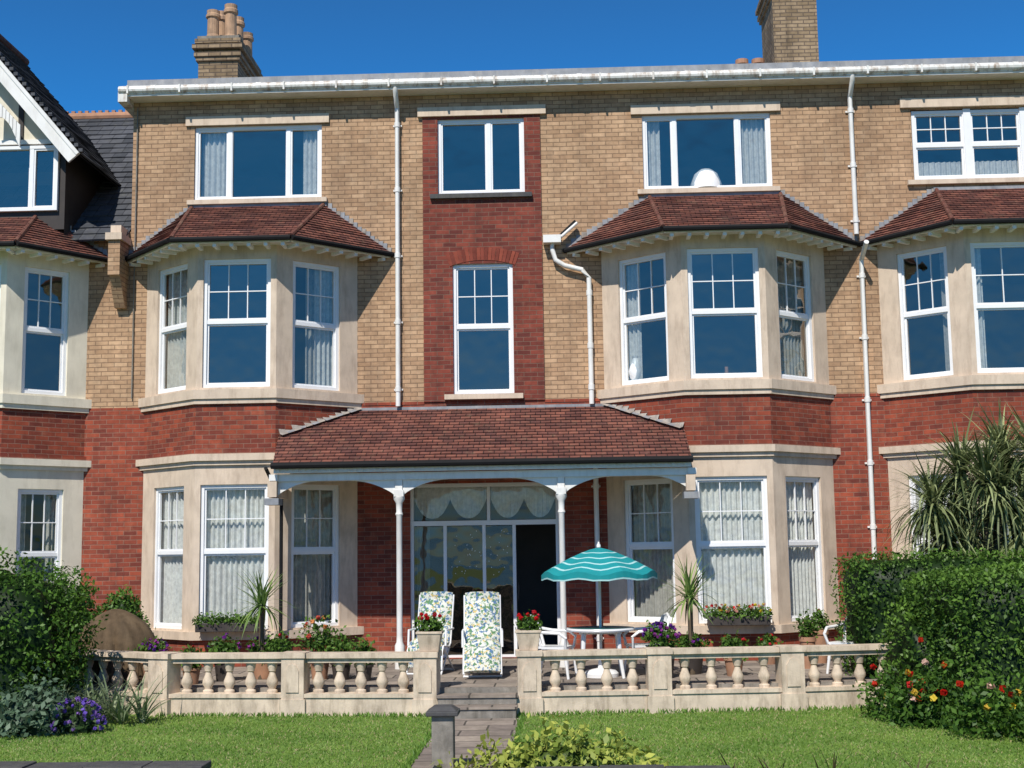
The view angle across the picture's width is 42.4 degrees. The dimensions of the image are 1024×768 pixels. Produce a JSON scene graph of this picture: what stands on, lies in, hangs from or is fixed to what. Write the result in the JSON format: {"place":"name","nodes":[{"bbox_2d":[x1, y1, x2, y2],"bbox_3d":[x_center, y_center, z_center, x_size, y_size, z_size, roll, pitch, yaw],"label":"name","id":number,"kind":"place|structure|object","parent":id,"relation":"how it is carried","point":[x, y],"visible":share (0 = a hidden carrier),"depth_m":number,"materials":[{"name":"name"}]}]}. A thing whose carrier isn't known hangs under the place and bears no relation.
{"place":"outdoors","nodes":[
{"label":"outdoors","id":0,"kind":"place"},
{"bbox_2d":[0,34,133,261],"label":"roofs","id":1,"kind":"structure","parent":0,"point":[101,140],"depth_m":24.03,"materials":[{"name":"tile"}]},
{"bbox_2d":[411,718,517,767],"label":"garden path","id":2,"kind":"structure","parent":0,"point":[468,732],"depth_m":14.76,"materials":[{"name":"grey stone"}]},
{"bbox_2d":[426,704,459,767],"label":"gate pier","id":3,"kind":"structure","parent":2,"relation":"on","point":[442,716],"depth_m":12.61,"materials":[{"name":"stone"}]},
{"bbox_2d":[81,656,877,692],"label":"terrace","id":4,"kind":"structure","parent":0,"point":[453,681],"depth_m":18.04,"materials":[{"name":"stone"}]},
{"bbox_2d":[47,566,155,637],"bbox_3d":[-6.469,3.845,20.141,2.014,2.150,1.074,1,-7,-11],"label":"shrub","id":5,"kind":"object","parent":4,"relation":"on","point":[126,602],"visible":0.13,"depth_m":20.12,"materials":[{"name":"green plant"}]},
{"bbox_2d":[78,609,158,682],"bbox_3d":[-5.673,3.738,18.960,1.385,1.000,1.118,-1,-7,2],"label":"covered barbecue","id":6,"kind":"object","parent":4,"relation":"on","point":[124,630],"visible":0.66,"depth_m":18.64,"materials":[{"name":"brown fabric"}]},
{"bbox_2d":[128,636,171,673],"bbox_3d":[-5.039,3.860,18.542,0.529,0.636,0.505,-5,-8,31],"label":"flower pot","id":7,"kind":"object","parent":4,"relation":"on","point":[160,647],"visible":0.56,"depth_m":18.50,"materials":[{"name":"ceramic"}]},
{"bbox_2d":[174,644,205,684],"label":"flower pot","id":8,"kind":"object","parent":4,"relation":"on","point":[195,671],"visible":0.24,"depth_m":18.07,"materials":[{"name":"ceramic"}]},
{"bbox_2d":[205,630,240,681],"bbox_3d":[-4.043,3.802,18.530,0.568,0.719,0.562,-1,-7,2],"label":"flower pot","id":9,"kind":"object","parent":4,"relation":"on","point":[220,669],"visible":0.63,"depth_m":18.43,"materials":[{"name":"plant"}]},
{"bbox_2d":[245,633,277,678],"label":"flower pot","id":10,"kind":"object","parent":4,"relation":"on","point":[262,670],"visible":0.4,"depth_m":18.65,"materials":[{"name":"ceramic"}]},
{"bbox_2d":[229,561,305,679],"bbox_3d":[-3.551,3.333,18.725,1.213,1.685,1.329,-7,-10,42],"label":"cordyline palm","id":11,"kind":"object","parent":4,"relation":"on","point":[262,595],"visible":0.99,"depth_m":18.73,"materials":[{"name":"green plant"}]},
{"bbox_2d":[262,630,295,681],"bbox_3d":[-3.276,3.790,18.411,0.521,0.691,0.503,-3,-8,17],"label":"flower pot","id":12,"kind":"object","parent":4,"relation":"on","point":[276,645],"visible":0.55,"depth_m":18.34,"materials":[{"name":"plant"}]},
{"bbox_2d":[294,615,346,679],"bbox_3d":[-2.670,3.699,18.582,0.732,0.897,0.656,-4,-8,22],"label":"flower pot","id":13,"kind":"object","parent":4,"relation":"on","point":[319,643],"visible":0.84,"depth_m":18.50,"materials":[{"name":"ceramic"}]},
{"bbox_2d":[321,629,359,679],"bbox_3d":[-2.401,3.780,18.478,0.580,0.702,0.566,-1,-7,2],"label":"flower pot","id":14,"kind":"object","parent":4,"relation":"on","point":[345,648],"visible":0.5,"depth_m":18.39,"materials":[{"name":"plant"}]},
{"bbox_2d":[349,634,376,680],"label":"flower pot","id":15,"kind":"object","parent":4,"relation":"on","point":[363,645],"visible":0.52,"depth_m":18.20,"materials":[{"name":"plant"}]},
{"bbox_2d":[406,591,454,674],"bbox_3d":[-1.203,3.650,19.385,0.594,1.176,0.806,-2,-7,12],"label":"cushioned garden lounger","id":16,"kind":"object","parent":4,"relation":"on","point":[438,602],"visible":0.63,"depth_m":19.62,"materials":[{"name":"multicoloured fabric"}]},
{"bbox_2d":[264,462,698,668],"bbox_3d":[-0.434,2.837,20.869,6.620,3.115,1.920,-1,-7,2],"label":"porch","id":17,"kind":"object","parent":4,"relation":"on","point":[397,483],"visible":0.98,"depth_m":20.18,"materials":[{"name":"white paint"}]},
{"bbox_2d":[461,591,502,677],"bbox_3d":[-0.421,3.558,18.745,0.594,1.176,1.219,-1,-7,-1],"label":"cushioned garden lounger","id":18,"kind":"object","parent":4,"relation":"on","point":[482,638],"visible":1,"depth_m":19.04,"materials":[{"name":"multicoloured fabric"}]},
{"bbox_2d":[527,619,577,679],"bbox_3d":[0.549,3.641,18.341,0.629,0.865,0.604,-3,-8,17],"label":"plastic garden chair","id":19,"kind":"object","parent":4,"relation":"on","point":[548,631],"visible":0.44,"depth_m":18.38,"materials":[{"name":"white plastic"}]},
{"bbox_2d":[541,542,657,677],"bbox_3d":[1.228,3.136,18.420,1.624,1.860,1.600,-1,-7,2],"label":"parasol","id":20,"kind":"object","parent":4,"relation":"on","point":[598,564],"visible":0.97,"depth_m":18.04,"materials":[{"name":"teal fabric"}]},
{"bbox_2d":[566,626,634,678],"bbox_3d":[1.237,3.725,18.346,0.960,0.680,0.960,-1,-7,2],"label":"garden table","id":21,"kind":"object","parent":4,"relation":"on","point":[583,631],"visible":0.82,"depth_m":18.10,"materials":[{"name":"white plastic"}]},
{"bbox_2d":[622,612,670,671],"bbox_3d":[1.895,3.634,18.440,0.629,0.865,0.604,0,-7,-8],"label":"plastic garden chair","id":22,"kind":"object","parent":4,"relation":"on","point":[665,617],"visible":0.47,"depth_m":18.52,"materials":[{"name":"white plastic"}]},
{"bbox_2d":[640,620,683,677],"bbox_3d":[2.052,3.615,18.006,0.600,0.782,0.592,-1,-7,2],"label":"flower pot","id":23,"kind":"object","parent":4,"relation":"on","point":[661,636],"visible":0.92,"depth_m":17.93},
{"bbox_2d":[655,552,727,674],"bbox_3d":[2.486,3.201,18.596,1.328,1.738,1.328,-1,-7,2],"label":"cordyline palm","id":24,"kind":"object","parent":4,"relation":"on","point":[690,587],"visible":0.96,"depth_m":18.53,"materials":[{"name":"green plant"}]},
{"bbox_2d":[675,630,712,673],"bbox_3d":[2.546,3.775,18.620,0.591,0.605,0.523,3,-8,-25],"label":"flower pot","id":25,"kind":"object","parent":4,"relation":"on","point":[695,664],"visible":0.59,"depth_m":18.48,"materials":[{"name":"ceramic"}]},
{"bbox_2d":[719,630,748,675],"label":"flower pot","id":26,"kind":"object","parent":4,"relation":"on","point":[730,642],"visible":0.47,"depth_m":18.11,"materials":[{"name":"ceramic"}]},
{"bbox_2d":[753,632,783,664],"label":"flower pot","id":27,"kind":"object","parent":4,"relation":"on","point":[768,641],"visible":0.64,"depth_m":19.87,"materials":[{"name":"ceramic"}]},
{"bbox_2d":[793,609,819,668],"bbox_3d":[4.278,3.692,19.146,0.406,0.851,0.335,-3,-7,13],"label":"flower pot","id":28,"kind":"object","parent":4,"relation":"on","point":[808,625],"visible":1,"depth_m":19.08,"materials":[{"name":"ceramic"}]},
{"bbox_2d":[810,608,829,662],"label":"flower pot","id":29,"kind":"object","parent":4,"relation":"on","point":[821,622],"visible":0.68,"depth_m":19.94,"materials":[{"name":"ceramic"}]},
{"bbox_2d":[823,618,853,673],"bbox_3d":[4.731,3.583,18.364,0.604,0.865,0.629,-7,-10,42],"label":"plastic garden chair","id":30,"kind":"object","parent":4,"relation":"on","point":[832,642],"visible":0.26,"depth_m":18.34,"materials":[{"name":"white plastic"}]},
{"bbox_2d":[867,396,1023,558],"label":"cordyline palm","id":31,"kind":"object","parent":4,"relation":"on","point":[997,482],"visible":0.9,"depth_m":18.85,"materials":[{"name":"green plant"}]},
{"bbox_2d":[0,703,1023,767],"bbox_3d":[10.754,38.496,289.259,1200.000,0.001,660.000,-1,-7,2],"label":"ground","id":32,"kind":"structure","parent":0,"point":[633,741],"depth_m":14.44,"materials":[{"name":"green plant"}]},
{"bbox_2d":[0,547,108,710],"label":"garden hedge","id":33,"kind":"object","parent":32,"relation":"on","point":[38,619],"visible":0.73,"depth_m":16.55,"materials":[{"name":"green plant"}]},
{"bbox_2d":[0,662,113,740],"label":"lavender bed","id":34,"kind":"object","parent":32,"relation":"on","point":[32,710],"visible":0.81,"depth_m":15.61,"materials":[{"name":"green plant"}]},
{"bbox_2d":[0,232,130,614],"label":"brick walls","id":35,"kind":"structure","parent":32,"relation":"on","point":[96,435],"depth_m":22.24,"materials":[{"name":"brick"}]},
{"bbox_2d":[0,172,129,579],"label":"rooms","id":36,"kind":"object","parent":35,"relation":"attached to","point":[42,359],"visible":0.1,"depth_m":26.97,"materials":[{"name":"blue glass"}]},
{"bbox_2d":[0,58,130,586],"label":"render and trim","id":37,"kind":"object","parent":35,"relation":"attached to","point":[25,119],"visible":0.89,"depth_m":22.17,"materials":[{"name":"white paint"}]},
{"bbox_2d":[0,145,68,576],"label":"window frames","id":38,"kind":"structure","parent":37,"relation":"attached to","point":[62,334],"depth_m":22.21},
{"bbox_2d":[19,494,55,582],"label":"curtains","id":39,"kind":"object","parent":38,"relation":"hanging from","point":[50,513],"visible":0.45,"depth_m":21.96,"materials":[{"name":"white fabric"}]},
{"bbox_2d":[0,760,211,767],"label":"front wall","id":40,"kind":"structure","parent":32,"relation":"on","point":[126,764],"depth_m":11.64,"materials":[{"name":"stone"}]},
{"bbox_2d":[39,667,197,724],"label":"ornamental grass","id":41,"kind":"object","parent":32,"relation":"on","point":[122,710],"depth_m":16.57,"materials":[{"name":"green plant"}]},
{"bbox_2d":[68,649,441,716],"bbox_3d":[-3.831,3.986,17.563,5.928,0.845,0.990,-3,-8,17],"label":"stone balustrade","id":42,"kind":"object","parent":32,"relation":"on","point":[294,695],"visible":0.85,"depth_m":17.18,"materials":[{"name":"beige stone"}]},
{"bbox_2d":[412,612,444,651],"bbox_3d":[-1.070,3.213,17.160,0.450,0.508,0.386,-1,-7,2],"label":"stone planter","id":43,"kind":"object","parent":42,"relation":"on","point":[430,632],"visible":1,"depth_m":17.02,"materials":[{"name":"beige stone"}]},
{"bbox_2d":[436,693,517,718],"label":"garden steps","id":44,"kind":"structure","parent":32,"relation":"on","point":[486,705],"depth_m":16.76,"materials":[{"name":"stone"}]},
{"bbox_2d":[431,713,668,767],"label":"variegated shrub","id":45,"kind":"object","parent":32,"relation":"on","point":[553,753],"visible":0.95,"depth_m":12.35,"materials":[{"name":"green plant"}]},
{"bbox_2d":[123,79,1023,666],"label":"brick walls","id":46,"kind":"structure","parent":32,"relation":"on","point":[583,159],"depth_m":22.38,"materials":[{"name":"beige brick"}]},
{"bbox_2d":[410,482,560,657],"bbox_3d":[-0.443,3.087,21.907,2.480,2.880,0.120,-1,-7,2],"label":"patio door frame","id":47,"kind":"object","parent":46,"relation":"attached to","point":[483,523],"visible":0.56,"depth_m":21.94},
{"bbox_2d":[131,74,876,648],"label":"downpipes","id":48,"kind":"object","parent":46,"relation":"attached to","point":[557,238],"visible":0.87,"depth_m":22.18,"materials":[{"name":"white paint"}]},
{"bbox_2d":[105,69,1023,640],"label":"stone trim","id":49,"kind":"structure","parent":46,"relation":"attached to","point":[775,465],"depth_m":21.61,"materials":[{"name":"beige stone"}]},
{"bbox_2d":[192,609,258,631],"bbox_3d":[-4.433,3.700,20.663,1.183,0.349,0.450,-1,-7,2],"label":"window box","id":50,"kind":"object","parent":49,"relation":"attached to","point":[222,624],"visible":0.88,"depth_m":20.55,"materials":[{"name":"green plant"}]},
{"bbox_2d":[690,168,721,186],"bbox_3d":[3.344,-3.519,22.759,0.540,0.370,0.532,-1,-7,2],"label":"lampshade","id":51,"kind":"object","parent":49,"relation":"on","point":[705,177],"visible":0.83,"depth_m":22.55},
{"bbox_2d":[703,603,772,625],"bbox_3d":[3.496,3.554,20.387,1.090,0.345,0.425,-1,-7,2],"label":"window box","id":52,"kind":"object","parent":49,"relation":"attached to","point":[737,616],"visible":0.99,"depth_m":20.28,"materials":[{"name":"green plant"}]},
{"bbox_2d":[118,56,1023,468],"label":"roofs and gutters","id":53,"kind":"structure","parent":46,"relation":"on","point":[484,436],"depth_m":21.72,"materials":[{"name":"brown tile"}]},
{"bbox_2d":[192,0,818,77],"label":"chimneys","id":54,"kind":"object","parent":53,"relation":"on","point":[223,47],"visible":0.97,"depth_m":25.84,"materials":[{"name":"brick"}]},
{"bbox_2d":[154,107,1023,628],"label":"window frames","id":55,"kind":"structure","parent":46,"relation":"attached to","point":[966,143],"depth_m":21.76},
{"bbox_2d":[628,355,728,379],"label":"vases","id":56,"kind":"object","parent":55,"relation":"attached to","point":[635,370],"visible":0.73,"depth_m":21.87,"materials":[{"name":"ceramic"}]},
{"bbox_2d":[161,119,1019,622],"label":"curtains","id":57,"kind":"object","parent":46,"relation":"attached to","point":[733,577],"visible":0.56,"depth_m":21.63,"materials":[{"name":"white fabric"}]},
{"bbox_2d":[160,115,1023,654],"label":"rooms","id":58,"kind":"object","parent":46,"relation":"attached to","point":[238,353],"visible":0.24,"depth_m":26.32,"materials":[{"name":"blue glass"}]},
{"bbox_2d":[534,765,730,767],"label":"front wall","id":59,"kind":"structure","parent":32,"relation":"on","point":[659,766],"depth_m":11.59,"materials":[{"name":"stone"}]},
{"bbox_2d":[515,642,892,715],"bbox_3d":[2.705,3.834,17.115,5.324,0.845,0.465,0,-7,-4],"label":"stone balustrade","id":60,"kind":"object","parent":32,"relation":"on","point":[792,690],"visible":0.89,"depth_m":16.96,"materials":[{"name":"beige stone"}]},
{"bbox_2d":[513,609,542,650],"bbox_3d":[0.202,3.180,17.117,0.395,0.526,0.416,-1,-7,2],"label":"stone planter","id":61,"kind":"object","parent":60,"relation":"on","point":[528,634],"visible":1,"depth_m":16.96,"materials":[{"name":"beige stone"}]},
{"bbox_2d":[717,745,939,767],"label":"bronze grass","id":62,"kind":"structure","parent":32,"relation":"on","point":[834,762],"depth_m":12.05,"materials":[{"name":"brown plant"}]},
{"bbox_2d":[829,546,1023,726],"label":"clipped hedge","id":63,"kind":"object","parent":32,"relation":"on","point":[934,610],"visible":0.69,"depth_m":16.23,"materials":[{"name":"green plant"}]},
{"bbox_2d":[852,658,1023,741],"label":"rose bed","id":64,"kind":"object","parent":32,"relation":"on","point":[912,701],"visible":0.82,"depth_m":15.03,"materials":[{"name":"green plant"}]},
{"bbox_2d":[0,0,1023,112],"label":"sky","id":65,"kind":"structure","parent":0,"point":[81,51],"materials":[{"name":"blue"}]}
]}

